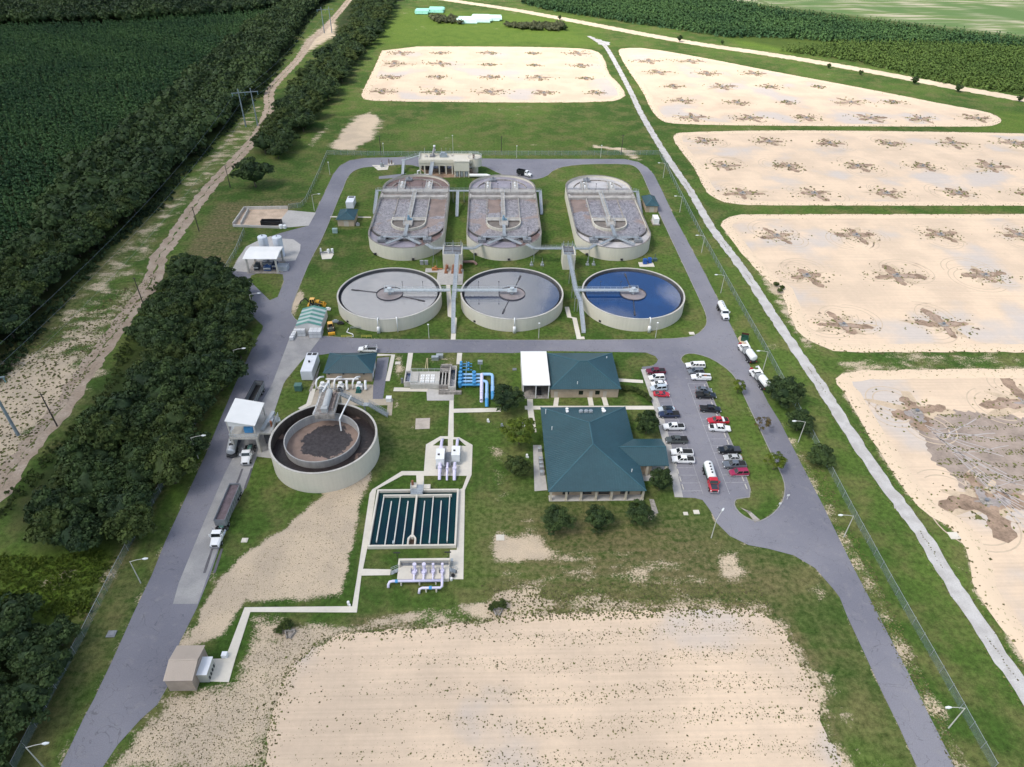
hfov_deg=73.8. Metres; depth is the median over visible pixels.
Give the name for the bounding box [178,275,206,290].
oak tree
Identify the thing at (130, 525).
oak tree
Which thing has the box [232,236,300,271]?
silo apron
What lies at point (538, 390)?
stored cart
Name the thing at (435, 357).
electrical box
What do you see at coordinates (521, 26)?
scrub bush
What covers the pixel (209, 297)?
oak tree
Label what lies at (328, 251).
meter station
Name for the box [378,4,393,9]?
oak tree
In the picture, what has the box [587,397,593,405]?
sidewalk
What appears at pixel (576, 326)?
sidewalk
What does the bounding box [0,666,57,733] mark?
oak tree
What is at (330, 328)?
loader tractor
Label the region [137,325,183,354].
oak tree
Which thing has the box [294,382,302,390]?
transformer
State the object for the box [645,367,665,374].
pickup truck
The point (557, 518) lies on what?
broadleaf tree
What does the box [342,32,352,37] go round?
oak tree
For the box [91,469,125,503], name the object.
oak tree
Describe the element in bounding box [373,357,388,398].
equipment drive
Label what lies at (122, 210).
oak tree
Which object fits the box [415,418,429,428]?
old slab
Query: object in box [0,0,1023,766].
ground
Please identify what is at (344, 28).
oak tree
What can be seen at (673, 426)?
pickup truck
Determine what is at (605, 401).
sidewalk
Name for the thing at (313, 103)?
oak tree
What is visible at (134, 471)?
oak tree
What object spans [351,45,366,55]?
oak tree
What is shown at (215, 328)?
oak tree
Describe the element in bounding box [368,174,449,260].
aeration tank
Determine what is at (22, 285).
oak tree
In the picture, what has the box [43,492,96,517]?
oak tree
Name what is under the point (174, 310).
oak tree
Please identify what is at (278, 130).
oak tree
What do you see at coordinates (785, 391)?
broadleaf tree
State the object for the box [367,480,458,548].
contact basin
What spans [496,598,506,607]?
weed bush
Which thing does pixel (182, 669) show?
beige shed
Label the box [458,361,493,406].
blue pipe gallery
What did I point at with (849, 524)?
street lamp
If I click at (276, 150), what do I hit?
oak tree
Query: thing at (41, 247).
oak tree
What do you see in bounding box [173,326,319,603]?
concrete apron
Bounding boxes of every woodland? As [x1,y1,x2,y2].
[0,0,280,22]
[0,0,321,259]
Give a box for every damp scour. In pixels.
[362,50,604,95]
[638,58,991,122]
[691,137,1023,200]
[760,227,1023,337]
[864,378,1023,542]
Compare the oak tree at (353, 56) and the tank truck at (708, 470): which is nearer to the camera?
the tank truck at (708, 470)
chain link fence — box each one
[9,484,160,766]
[288,153,327,206]
[327,150,659,155]
[660,151,998,766]
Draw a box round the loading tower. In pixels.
[224,398,280,451]
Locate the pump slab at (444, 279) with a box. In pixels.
[437,269,463,284]
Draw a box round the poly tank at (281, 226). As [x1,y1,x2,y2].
[279,224,286,228]
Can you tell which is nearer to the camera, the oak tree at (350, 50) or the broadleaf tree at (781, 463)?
the broadleaf tree at (781, 463)
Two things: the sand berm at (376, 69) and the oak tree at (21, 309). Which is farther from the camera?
the sand berm at (376, 69)
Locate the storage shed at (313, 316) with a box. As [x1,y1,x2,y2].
[296,305,327,333]
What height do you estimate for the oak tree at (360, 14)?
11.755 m
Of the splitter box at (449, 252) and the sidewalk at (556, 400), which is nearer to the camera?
the sidewalk at (556, 400)
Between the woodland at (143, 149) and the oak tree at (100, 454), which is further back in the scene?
the woodland at (143, 149)
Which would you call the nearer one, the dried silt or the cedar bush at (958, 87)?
the dried silt
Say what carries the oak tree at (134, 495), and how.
on the ground
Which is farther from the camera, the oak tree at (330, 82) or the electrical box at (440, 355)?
the oak tree at (330, 82)
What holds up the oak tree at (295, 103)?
on the ground
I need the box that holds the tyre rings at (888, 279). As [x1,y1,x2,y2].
[747,220,1023,342]
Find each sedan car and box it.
[650,380,667,385]
[695,386,711,391]
[723,453,742,460]
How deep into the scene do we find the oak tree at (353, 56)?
489.35 m
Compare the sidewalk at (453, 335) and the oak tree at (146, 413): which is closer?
the oak tree at (146, 413)
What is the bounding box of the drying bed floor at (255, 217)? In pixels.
[235,209,287,225]
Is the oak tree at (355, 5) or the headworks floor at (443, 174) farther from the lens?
the oak tree at (355, 5)
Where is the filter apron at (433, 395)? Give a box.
[427,389,453,400]
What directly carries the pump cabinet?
on the blower apron at (366, 395)
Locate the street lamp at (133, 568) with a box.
[129,558,147,582]
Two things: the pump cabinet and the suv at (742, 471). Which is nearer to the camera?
the suv at (742, 471)
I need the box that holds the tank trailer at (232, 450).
[226,427,238,456]
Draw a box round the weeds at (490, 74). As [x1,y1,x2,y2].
[359,46,624,102]
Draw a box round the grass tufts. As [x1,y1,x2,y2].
[0,272,966,766]
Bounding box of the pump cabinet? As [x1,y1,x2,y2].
[386,396,391,401]
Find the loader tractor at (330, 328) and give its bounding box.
[327,321,334,335]
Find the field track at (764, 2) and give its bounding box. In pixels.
[757,0,1023,35]
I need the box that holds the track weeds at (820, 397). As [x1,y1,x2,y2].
[592,39,1023,709]
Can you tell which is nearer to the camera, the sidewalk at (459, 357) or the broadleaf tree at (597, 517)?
the broadleaf tree at (597, 517)
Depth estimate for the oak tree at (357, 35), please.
534.42 m
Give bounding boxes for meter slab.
[321,251,333,258]
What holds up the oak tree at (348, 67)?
on the ground
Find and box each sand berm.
[362,46,624,102]
[619,48,1000,126]
[673,130,1023,205]
[721,214,1023,352]
[836,368,1023,657]
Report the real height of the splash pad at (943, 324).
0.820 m
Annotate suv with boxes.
[648,373,665,380]
[650,384,667,390]
[687,367,704,373]
[729,467,749,476]
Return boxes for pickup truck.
[358,344,377,352]
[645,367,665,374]
[657,409,679,418]
[662,422,684,430]
[665,435,687,443]
[670,447,693,455]
[671,454,694,464]
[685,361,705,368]
[690,373,711,380]
[694,391,716,399]
[699,404,720,413]
[706,416,729,424]
[708,423,730,432]
[717,445,741,454]
[722,459,746,468]
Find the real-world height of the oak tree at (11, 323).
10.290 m
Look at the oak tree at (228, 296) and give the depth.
220.90 m
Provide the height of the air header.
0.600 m
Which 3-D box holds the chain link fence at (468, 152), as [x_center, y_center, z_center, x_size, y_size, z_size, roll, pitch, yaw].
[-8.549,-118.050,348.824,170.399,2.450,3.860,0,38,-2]
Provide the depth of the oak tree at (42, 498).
148.66 m
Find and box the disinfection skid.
[435,438,460,479]
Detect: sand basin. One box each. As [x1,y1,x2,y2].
[264,608,841,766]
[369,48,617,99]
[624,49,992,123]
[682,133,1023,201]
[732,218,1023,343]
[852,378,1023,626]
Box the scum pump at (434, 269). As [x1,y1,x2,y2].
[425,259,441,272]
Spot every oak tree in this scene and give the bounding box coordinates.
[0,259,4,271]
[0,265,19,274]
[0,270,24,287]
[0,286,20,299]
[0,298,8,309]
[0,304,29,317]
[0,310,32,337]
[0,591,44,631]
[0,605,28,648]
[0,619,47,658]
[0,650,7,675]
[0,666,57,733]
[0,671,10,686]
[0,682,8,710]
[0,720,17,758]
[0,755,11,766]
[1,256,29,271]
[2,278,47,306]
[2,289,45,309]
[4,633,60,676]
[11,248,30,261]
[13,272,47,288]
[16,652,61,686]
[18,261,59,291]
[21,257,41,270]
[22,484,73,523]
[22,505,68,547]
[26,238,65,259]
[30,613,81,647]
[35,250,80,277]
[41,644,73,678]
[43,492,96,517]
[45,267,61,290]
[47,463,80,486]
[48,235,91,256]
[50,511,104,552]
[53,228,98,256]
[53,435,100,470]
[56,225,77,237]
[62,212,107,229]
[63,459,124,497]
[68,457,124,490]
[69,223,106,248]
[74,402,111,431]
[76,410,136,450]
[78,229,102,251]
[82,210,117,237]
[82,444,121,460]
[91,200,117,214]
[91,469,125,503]
[93,201,131,226]
[95,389,146,419]
[95,483,151,529]
[99,503,157,544]
[108,195,138,218]
[114,459,153,483]
[116,188,146,213]
[116,479,156,503]
[117,440,157,462]
[119,422,153,448]
[120,410,141,429]
[122,312,159,342]
[122,360,155,395]
[124,363,137,379]
[128,401,166,430]
[131,345,171,367]
[137,292,170,313]
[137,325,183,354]
[139,389,156,401]
[140,399,168,409]
[140,443,197,484]
[143,378,180,402]
[145,424,184,449]
[145,432,194,458]
[146,356,182,365]
[149,360,182,385]
[150,397,203,436]
[152,330,184,351]
[153,295,193,314]
[155,273,194,295]
[155,314,186,328]
[158,303,193,317]
[159,322,189,340]
[162,343,191,359]
[163,371,198,398]
[165,252,199,275]
[166,287,187,296]
[170,396,203,410]
[171,291,198,309]
[175,426,211,455]
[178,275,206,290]
[178,349,226,380]
[179,315,199,324]
[179,378,220,396]
[182,284,205,309]
[182,388,216,412]
[183,320,201,341]
[184,333,202,353]
[192,264,235,282]
[193,255,225,274]
[193,286,226,309]
[195,333,227,352]
[196,307,214,316]
[196,311,220,328]
[197,320,237,338]
[200,279,226,289]
[207,350,248,386]
[210,346,242,361]
[212,376,236,390]
[213,270,233,279]
[213,298,255,320]
[214,293,235,305]
[218,308,254,328]
[219,272,253,291]
[219,330,256,359]
[223,285,253,299]
[224,325,246,336]
[227,295,257,308]
[249,132,277,153]
[257,130,275,149]
[258,119,283,134]
[263,114,282,123]
[266,143,287,158]
[270,107,291,118]
[271,98,291,109]
[271,117,296,127]
[272,127,291,132]
[272,128,301,146]
[274,137,292,146]
[276,103,294,110]
[280,99,300,105]
[284,84,305,93]
[284,94,293,98]
[287,77,307,85]
[287,103,303,113]
[291,88,305,93]
[292,92,309,100]
[292,107,316,128]
[294,66,310,76]
[294,111,314,131]
[299,95,325,110]
[301,73,313,80]
[302,79,321,87]
[304,107,321,114]
[305,59,323,64]
[307,61,323,66]
[307,89,323,98]
[307,91,323,102]
[309,67,322,74]
[310,85,330,103]
[311,75,329,83]
[312,48,329,57]
[317,52,330,58]
[317,65,330,74]
[320,77,340,87]
[321,45,333,52]
[323,60,340,68]
[324,86,337,100]
[325,68,343,79]
[328,50,339,57]
[332,34,345,41]
[332,57,347,65]
[332,65,350,81]
[333,47,345,54]
[335,36,351,43]
[336,25,351,33]
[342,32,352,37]
[342,63,353,70]
[343,51,358,60]
[343,57,354,64]
[345,47,355,52]
[350,0,362,6]
[350,22,363,29]
[351,3,360,8]
[351,19,363,25]
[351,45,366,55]
[352,30,367,40]
[352,41,364,47]
[355,11,368,17]
[355,28,366,33]
[358,6,371,10]
[358,36,370,45]
[363,16,374,22]
[363,23,376,31]
[365,31,378,42]
[371,11,385,18]
[373,25,384,33]
[375,17,384,24]
[377,11,389,19]
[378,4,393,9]
[379,8,390,14]
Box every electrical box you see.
[431,355,438,360]
[436,353,442,358]
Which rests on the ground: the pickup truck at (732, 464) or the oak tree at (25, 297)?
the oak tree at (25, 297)
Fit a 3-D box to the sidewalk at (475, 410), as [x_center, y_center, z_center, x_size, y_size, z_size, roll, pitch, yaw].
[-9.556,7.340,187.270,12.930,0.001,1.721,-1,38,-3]
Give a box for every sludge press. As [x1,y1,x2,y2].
[253,262,260,269]
[262,259,273,265]
[263,264,271,270]
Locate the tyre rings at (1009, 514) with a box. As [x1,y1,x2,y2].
[865,378,1023,552]
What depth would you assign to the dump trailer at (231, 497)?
155.51 m
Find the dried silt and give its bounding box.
[909,409,1023,493]
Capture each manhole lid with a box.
[106,630,116,637]
[241,538,247,542]
[496,535,503,540]
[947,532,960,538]
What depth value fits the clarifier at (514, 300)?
227.37 m
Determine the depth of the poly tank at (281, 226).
276.55 m
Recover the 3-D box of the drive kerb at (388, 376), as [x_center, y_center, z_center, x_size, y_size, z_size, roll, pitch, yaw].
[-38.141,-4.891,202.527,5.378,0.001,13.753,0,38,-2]
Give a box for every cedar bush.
[910,76,919,82]
[955,84,963,91]
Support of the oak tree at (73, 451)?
on the ground
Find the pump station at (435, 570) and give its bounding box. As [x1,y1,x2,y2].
[387,551,456,593]
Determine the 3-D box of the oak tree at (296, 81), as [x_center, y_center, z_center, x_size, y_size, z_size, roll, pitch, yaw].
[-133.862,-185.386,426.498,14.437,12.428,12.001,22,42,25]
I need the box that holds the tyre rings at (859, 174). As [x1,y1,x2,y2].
[685,133,1023,201]
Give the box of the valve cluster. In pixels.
[377,159,393,168]
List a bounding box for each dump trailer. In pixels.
[213,483,241,525]
[245,381,264,400]
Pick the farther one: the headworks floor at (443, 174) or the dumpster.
the headworks floor at (443, 174)
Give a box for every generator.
[300,353,319,379]
[346,196,355,207]
[651,215,659,224]
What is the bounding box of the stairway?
[339,389,388,416]
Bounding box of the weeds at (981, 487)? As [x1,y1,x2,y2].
[835,366,1023,666]
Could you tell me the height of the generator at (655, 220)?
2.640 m
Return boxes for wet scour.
[375,52,599,93]
[646,59,983,121]
[699,138,1020,198]
[904,397,1023,520]
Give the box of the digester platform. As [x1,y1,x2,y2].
[313,382,351,430]
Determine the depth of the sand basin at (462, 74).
479.58 m
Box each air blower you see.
[315,376,329,392]
[333,376,347,391]
[352,376,366,392]
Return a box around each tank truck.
[702,461,719,492]
[716,300,729,319]
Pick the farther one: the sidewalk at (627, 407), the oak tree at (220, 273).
the oak tree at (220, 273)
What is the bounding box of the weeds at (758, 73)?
[618,48,1004,126]
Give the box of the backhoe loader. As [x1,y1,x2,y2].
[299,297,325,306]
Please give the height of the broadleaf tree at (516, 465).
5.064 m
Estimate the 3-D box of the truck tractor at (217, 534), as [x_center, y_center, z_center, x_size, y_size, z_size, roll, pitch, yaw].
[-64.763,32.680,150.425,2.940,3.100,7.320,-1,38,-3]
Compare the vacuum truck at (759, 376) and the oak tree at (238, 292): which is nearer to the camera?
the vacuum truck at (759, 376)
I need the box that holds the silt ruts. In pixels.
[925,419,1023,526]
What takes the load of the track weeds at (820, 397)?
on the ground
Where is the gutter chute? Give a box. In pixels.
[742,508,759,521]
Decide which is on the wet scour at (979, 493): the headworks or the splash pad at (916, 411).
the splash pad at (916, 411)
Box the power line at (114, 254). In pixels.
[3,124,225,361]
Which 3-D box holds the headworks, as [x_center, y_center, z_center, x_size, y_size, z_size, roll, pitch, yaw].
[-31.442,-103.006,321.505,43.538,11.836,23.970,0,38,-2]
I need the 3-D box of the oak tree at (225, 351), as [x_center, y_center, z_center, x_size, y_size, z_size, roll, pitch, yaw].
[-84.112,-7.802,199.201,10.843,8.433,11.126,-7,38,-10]
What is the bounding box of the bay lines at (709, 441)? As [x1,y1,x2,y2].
[664,383,746,493]
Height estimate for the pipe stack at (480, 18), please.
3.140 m
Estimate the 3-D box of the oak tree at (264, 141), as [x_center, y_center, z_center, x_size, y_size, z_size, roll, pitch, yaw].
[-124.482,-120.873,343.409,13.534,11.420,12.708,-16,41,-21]
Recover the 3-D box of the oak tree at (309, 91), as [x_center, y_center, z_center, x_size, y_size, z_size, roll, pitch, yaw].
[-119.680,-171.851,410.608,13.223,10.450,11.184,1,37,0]
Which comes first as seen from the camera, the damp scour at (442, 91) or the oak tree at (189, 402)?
the oak tree at (189, 402)
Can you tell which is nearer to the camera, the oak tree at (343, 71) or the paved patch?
the paved patch
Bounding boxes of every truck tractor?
[209,522,229,547]
[239,444,256,465]
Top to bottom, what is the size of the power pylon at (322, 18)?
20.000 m
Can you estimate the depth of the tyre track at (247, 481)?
165.35 m
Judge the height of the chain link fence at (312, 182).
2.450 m
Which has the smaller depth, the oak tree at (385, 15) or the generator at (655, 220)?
the generator at (655, 220)
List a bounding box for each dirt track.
[0,0,351,501]
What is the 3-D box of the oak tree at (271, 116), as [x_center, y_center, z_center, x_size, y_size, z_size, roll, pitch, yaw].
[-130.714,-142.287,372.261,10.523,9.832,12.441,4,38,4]
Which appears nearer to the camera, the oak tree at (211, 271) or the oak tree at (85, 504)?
the oak tree at (85, 504)
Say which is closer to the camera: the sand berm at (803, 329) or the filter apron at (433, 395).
the filter apron at (433, 395)
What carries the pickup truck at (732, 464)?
on the road at (133, 683)
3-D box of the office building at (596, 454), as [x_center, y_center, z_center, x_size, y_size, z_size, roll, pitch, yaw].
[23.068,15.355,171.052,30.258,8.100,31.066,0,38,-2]
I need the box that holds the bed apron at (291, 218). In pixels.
[282,210,314,226]
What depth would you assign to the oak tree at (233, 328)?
205.94 m
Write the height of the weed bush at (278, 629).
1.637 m
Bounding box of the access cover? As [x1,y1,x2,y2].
[221,651,227,657]
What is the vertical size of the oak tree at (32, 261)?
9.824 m
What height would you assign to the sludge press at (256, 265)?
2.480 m
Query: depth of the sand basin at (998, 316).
254.35 m
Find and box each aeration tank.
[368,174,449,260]
[466,174,542,260]
[565,175,650,260]
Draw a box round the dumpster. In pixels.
[741,332,748,340]
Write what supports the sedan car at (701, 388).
on the road at (133, 683)
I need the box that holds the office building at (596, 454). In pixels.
[540,407,668,500]
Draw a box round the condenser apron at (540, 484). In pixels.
[533,445,546,490]
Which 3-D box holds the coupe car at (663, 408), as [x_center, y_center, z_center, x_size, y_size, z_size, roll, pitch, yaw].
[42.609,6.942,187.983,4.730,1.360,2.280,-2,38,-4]
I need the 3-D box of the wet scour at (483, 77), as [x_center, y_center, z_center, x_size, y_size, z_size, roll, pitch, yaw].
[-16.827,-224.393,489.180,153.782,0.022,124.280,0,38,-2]
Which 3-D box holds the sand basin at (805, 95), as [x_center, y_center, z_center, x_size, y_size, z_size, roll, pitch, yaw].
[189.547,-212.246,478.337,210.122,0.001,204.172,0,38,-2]
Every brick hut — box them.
[336,209,357,225]
[641,195,658,211]
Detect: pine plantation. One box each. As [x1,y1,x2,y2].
[0,6,271,248]
[521,0,1023,46]
[782,37,1023,93]
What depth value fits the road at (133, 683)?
163.77 m
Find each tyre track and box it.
[203,549,212,572]
[213,549,222,572]
[244,468,252,488]
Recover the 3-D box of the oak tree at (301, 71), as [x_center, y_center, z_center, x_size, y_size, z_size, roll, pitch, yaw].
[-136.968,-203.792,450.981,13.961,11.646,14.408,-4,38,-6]
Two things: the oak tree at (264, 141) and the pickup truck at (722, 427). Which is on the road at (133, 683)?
the pickup truck at (722, 427)
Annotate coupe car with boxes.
[653,391,669,397]
[657,405,675,410]
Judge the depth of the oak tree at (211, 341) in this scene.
196.31 m
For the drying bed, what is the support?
on the drying bed floor at (255, 217)
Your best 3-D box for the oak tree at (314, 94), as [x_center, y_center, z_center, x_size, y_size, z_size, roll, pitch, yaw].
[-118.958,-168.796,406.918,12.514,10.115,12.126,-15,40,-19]
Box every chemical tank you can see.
[257,234,268,245]
[272,235,284,257]
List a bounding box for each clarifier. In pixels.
[337,267,449,333]
[452,268,563,332]
[574,268,684,332]
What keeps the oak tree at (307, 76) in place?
on the ground
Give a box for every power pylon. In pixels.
[0,376,19,435]
[231,88,258,126]
[318,7,331,32]
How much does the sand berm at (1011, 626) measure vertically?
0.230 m
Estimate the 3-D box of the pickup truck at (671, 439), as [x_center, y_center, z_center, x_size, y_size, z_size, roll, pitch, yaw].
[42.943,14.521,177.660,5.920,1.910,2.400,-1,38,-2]
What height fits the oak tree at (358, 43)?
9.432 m
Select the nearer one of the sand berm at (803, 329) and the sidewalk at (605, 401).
the sidewalk at (605, 401)
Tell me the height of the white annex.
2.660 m
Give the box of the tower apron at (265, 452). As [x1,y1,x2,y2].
[256,435,270,457]
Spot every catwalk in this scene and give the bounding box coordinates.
[425,241,442,259]
[462,241,482,249]
[525,241,561,261]
[575,241,596,260]
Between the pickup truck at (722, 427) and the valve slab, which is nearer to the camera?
the pickup truck at (722, 427)
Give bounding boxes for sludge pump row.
[444,264,462,273]
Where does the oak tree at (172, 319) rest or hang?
on the ground
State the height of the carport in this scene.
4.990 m
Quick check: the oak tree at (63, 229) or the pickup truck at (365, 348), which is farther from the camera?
the oak tree at (63, 229)
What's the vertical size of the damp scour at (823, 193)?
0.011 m
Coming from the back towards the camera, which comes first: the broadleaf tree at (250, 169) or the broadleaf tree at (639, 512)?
the broadleaf tree at (250, 169)
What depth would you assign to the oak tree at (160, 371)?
185.03 m
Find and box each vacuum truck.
[737,340,756,362]
[748,366,769,389]
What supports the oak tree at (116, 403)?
on the ground
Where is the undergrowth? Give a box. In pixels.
[0,548,116,619]
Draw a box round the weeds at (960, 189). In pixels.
[673,130,1023,206]
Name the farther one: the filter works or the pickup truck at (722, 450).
the filter works
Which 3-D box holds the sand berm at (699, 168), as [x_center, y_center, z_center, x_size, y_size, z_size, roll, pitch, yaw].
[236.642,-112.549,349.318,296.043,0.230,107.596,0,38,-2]
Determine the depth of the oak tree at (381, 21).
596.59 m
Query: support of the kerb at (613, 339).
on the ground
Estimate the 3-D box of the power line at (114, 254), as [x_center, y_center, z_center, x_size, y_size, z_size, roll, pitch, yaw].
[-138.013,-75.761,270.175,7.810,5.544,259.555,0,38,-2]
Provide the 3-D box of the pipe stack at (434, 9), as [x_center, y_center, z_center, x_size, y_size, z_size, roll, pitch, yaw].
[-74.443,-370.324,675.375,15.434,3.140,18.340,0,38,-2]
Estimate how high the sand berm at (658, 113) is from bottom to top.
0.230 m
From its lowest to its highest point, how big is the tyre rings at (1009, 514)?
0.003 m
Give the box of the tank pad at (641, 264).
[638,262,654,266]
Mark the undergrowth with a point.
(78, 601)
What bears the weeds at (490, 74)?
on the sand basin at (462, 74)
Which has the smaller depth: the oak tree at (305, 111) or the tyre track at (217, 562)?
the tyre track at (217, 562)
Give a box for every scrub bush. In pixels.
[516,23,525,28]
[528,24,535,29]
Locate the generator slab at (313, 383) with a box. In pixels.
[309,366,319,390]
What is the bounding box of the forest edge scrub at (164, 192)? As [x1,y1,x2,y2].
[0,0,328,378]
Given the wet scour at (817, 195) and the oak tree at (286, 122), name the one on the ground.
the oak tree at (286, 122)
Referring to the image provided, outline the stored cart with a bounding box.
[536,387,540,394]
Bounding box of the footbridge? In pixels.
[449,190,468,216]
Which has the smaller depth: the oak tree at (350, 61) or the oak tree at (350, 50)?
the oak tree at (350, 61)
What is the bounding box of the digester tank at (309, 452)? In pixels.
[268,403,379,492]
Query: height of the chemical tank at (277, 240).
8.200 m
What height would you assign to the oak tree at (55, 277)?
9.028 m
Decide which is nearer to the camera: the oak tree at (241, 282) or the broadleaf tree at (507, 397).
the broadleaf tree at (507, 397)
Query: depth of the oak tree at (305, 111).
373.39 m
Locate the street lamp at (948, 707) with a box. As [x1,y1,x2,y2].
[945,706,964,728]
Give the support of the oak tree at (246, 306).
on the ground
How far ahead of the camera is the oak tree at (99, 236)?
256.65 m
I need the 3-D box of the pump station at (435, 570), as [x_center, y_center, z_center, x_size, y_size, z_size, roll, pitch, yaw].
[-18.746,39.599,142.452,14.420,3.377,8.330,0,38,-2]
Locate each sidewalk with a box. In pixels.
[210,400,472,681]
[299,389,315,408]
[393,387,427,391]
[406,353,412,369]
[446,285,456,338]
[454,408,500,412]
[456,353,461,363]
[525,406,653,409]
[527,399,535,431]
[553,397,558,405]
[565,307,580,338]
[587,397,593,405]
[601,397,608,405]
[619,379,642,382]
[641,369,682,496]
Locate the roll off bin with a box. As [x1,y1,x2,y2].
[260,219,282,224]
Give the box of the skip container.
[277,263,288,270]
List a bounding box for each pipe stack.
[415,8,430,14]
[429,6,444,12]
[456,16,477,23]
[472,14,491,22]
[484,15,501,20]
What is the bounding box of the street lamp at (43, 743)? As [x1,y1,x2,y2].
[25,742,48,766]
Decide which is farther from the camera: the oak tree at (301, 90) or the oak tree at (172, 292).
the oak tree at (301, 90)
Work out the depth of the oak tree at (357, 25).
572.10 m
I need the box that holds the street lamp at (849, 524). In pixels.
[838,514,853,536]
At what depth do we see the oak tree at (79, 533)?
142.83 m
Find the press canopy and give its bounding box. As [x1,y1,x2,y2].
[242,246,285,273]
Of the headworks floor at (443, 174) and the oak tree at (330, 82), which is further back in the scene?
the oak tree at (330, 82)
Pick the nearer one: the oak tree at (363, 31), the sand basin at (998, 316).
the sand basin at (998, 316)
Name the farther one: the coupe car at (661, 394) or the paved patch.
the paved patch
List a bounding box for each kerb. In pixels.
[291,164,785,521]
[377,354,394,380]
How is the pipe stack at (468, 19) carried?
on the ground
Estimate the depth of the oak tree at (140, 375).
184.71 m
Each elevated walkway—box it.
[451,254,458,333]
[567,253,585,332]
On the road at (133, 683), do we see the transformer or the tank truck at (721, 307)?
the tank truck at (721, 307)
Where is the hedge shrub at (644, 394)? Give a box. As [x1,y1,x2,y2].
[640,392,647,396]
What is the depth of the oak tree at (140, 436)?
168.48 m
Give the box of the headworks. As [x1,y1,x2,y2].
[401,145,488,176]
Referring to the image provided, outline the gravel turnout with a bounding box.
[592,37,609,44]
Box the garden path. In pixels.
[649,499,657,513]
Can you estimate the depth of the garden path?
160.21 m
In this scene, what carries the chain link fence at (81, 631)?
on the ground
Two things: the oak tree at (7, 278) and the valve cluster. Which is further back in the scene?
the valve cluster
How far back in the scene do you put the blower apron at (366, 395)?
190.95 m
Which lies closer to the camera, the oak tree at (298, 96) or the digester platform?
the digester platform
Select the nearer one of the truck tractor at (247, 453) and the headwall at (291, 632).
the headwall at (291, 632)
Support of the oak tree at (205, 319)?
on the ground
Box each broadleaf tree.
[229,156,274,186]
[492,383,524,411]
[499,416,535,444]
[504,455,533,475]
[539,503,576,535]
[584,503,614,533]
[625,499,655,524]
[634,410,660,433]
[649,467,672,489]
[733,379,745,392]
[754,417,770,429]
[762,375,806,408]
[763,451,787,469]
[785,408,815,434]
[805,443,836,466]
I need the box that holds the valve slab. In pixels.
[372,165,388,169]
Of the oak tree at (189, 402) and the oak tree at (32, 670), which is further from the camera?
the oak tree at (189, 402)
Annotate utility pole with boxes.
[38,393,57,426]
[132,277,142,302]
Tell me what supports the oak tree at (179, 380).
on the ground
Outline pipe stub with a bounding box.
[463,260,476,264]
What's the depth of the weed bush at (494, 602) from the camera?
137.19 m
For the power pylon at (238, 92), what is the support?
on the ground
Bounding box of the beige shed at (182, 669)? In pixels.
[163,645,207,690]
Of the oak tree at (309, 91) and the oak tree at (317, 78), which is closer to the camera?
the oak tree at (309, 91)
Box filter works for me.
[401,364,461,394]
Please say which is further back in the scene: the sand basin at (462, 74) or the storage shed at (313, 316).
the sand basin at (462, 74)
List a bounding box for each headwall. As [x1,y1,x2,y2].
[284,629,295,638]
[493,607,502,615]
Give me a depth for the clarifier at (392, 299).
226.24 m
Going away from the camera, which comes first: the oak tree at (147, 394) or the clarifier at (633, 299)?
the oak tree at (147, 394)
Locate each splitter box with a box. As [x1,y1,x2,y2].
[442,243,462,268]
[561,241,575,269]
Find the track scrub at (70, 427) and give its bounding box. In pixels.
[0,282,162,516]
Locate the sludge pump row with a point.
(452, 271)
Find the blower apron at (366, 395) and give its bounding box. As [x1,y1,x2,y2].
[309,384,392,414]
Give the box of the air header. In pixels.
[326,378,358,379]
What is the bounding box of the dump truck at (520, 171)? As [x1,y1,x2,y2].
[516,168,532,177]
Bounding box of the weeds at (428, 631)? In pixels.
[252,601,845,766]
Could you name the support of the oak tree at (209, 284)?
on the ground
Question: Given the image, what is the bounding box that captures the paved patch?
[379,173,405,178]
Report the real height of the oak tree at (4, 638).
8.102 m
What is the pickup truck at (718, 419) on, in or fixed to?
on the road at (133, 683)
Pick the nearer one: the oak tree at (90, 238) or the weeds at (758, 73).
the oak tree at (90, 238)
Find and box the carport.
[520,351,549,398]
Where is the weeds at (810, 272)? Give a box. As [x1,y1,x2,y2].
[719,212,1023,354]
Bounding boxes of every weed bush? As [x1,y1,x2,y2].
[272,625,282,633]
[280,618,289,627]
[283,619,293,629]
[488,604,493,610]
[491,600,498,608]
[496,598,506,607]
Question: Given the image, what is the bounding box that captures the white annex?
[196,656,215,681]
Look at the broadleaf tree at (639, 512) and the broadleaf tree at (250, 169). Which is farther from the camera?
the broadleaf tree at (250, 169)
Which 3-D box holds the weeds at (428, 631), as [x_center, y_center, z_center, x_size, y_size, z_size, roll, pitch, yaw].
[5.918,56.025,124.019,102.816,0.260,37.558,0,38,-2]
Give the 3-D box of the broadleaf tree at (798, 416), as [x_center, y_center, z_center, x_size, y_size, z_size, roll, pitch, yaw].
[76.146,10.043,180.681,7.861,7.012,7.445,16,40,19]
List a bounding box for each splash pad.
[838,322,847,326]
[910,408,922,413]
[938,322,947,326]
[978,497,993,504]
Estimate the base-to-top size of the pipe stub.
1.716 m
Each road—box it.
[61,157,954,766]
[444,0,1023,101]
[587,36,1023,704]
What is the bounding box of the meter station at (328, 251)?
[320,248,333,254]
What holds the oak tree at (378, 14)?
on the ground
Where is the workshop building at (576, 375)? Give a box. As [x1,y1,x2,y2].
[547,352,620,397]
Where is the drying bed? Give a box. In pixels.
[232,206,287,228]
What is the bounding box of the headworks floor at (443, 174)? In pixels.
[421,169,477,177]
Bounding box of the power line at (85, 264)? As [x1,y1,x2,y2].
[4,96,232,339]
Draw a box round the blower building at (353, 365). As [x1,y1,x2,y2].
[323,352,376,381]
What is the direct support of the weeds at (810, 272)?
on the sand basin at (998, 316)

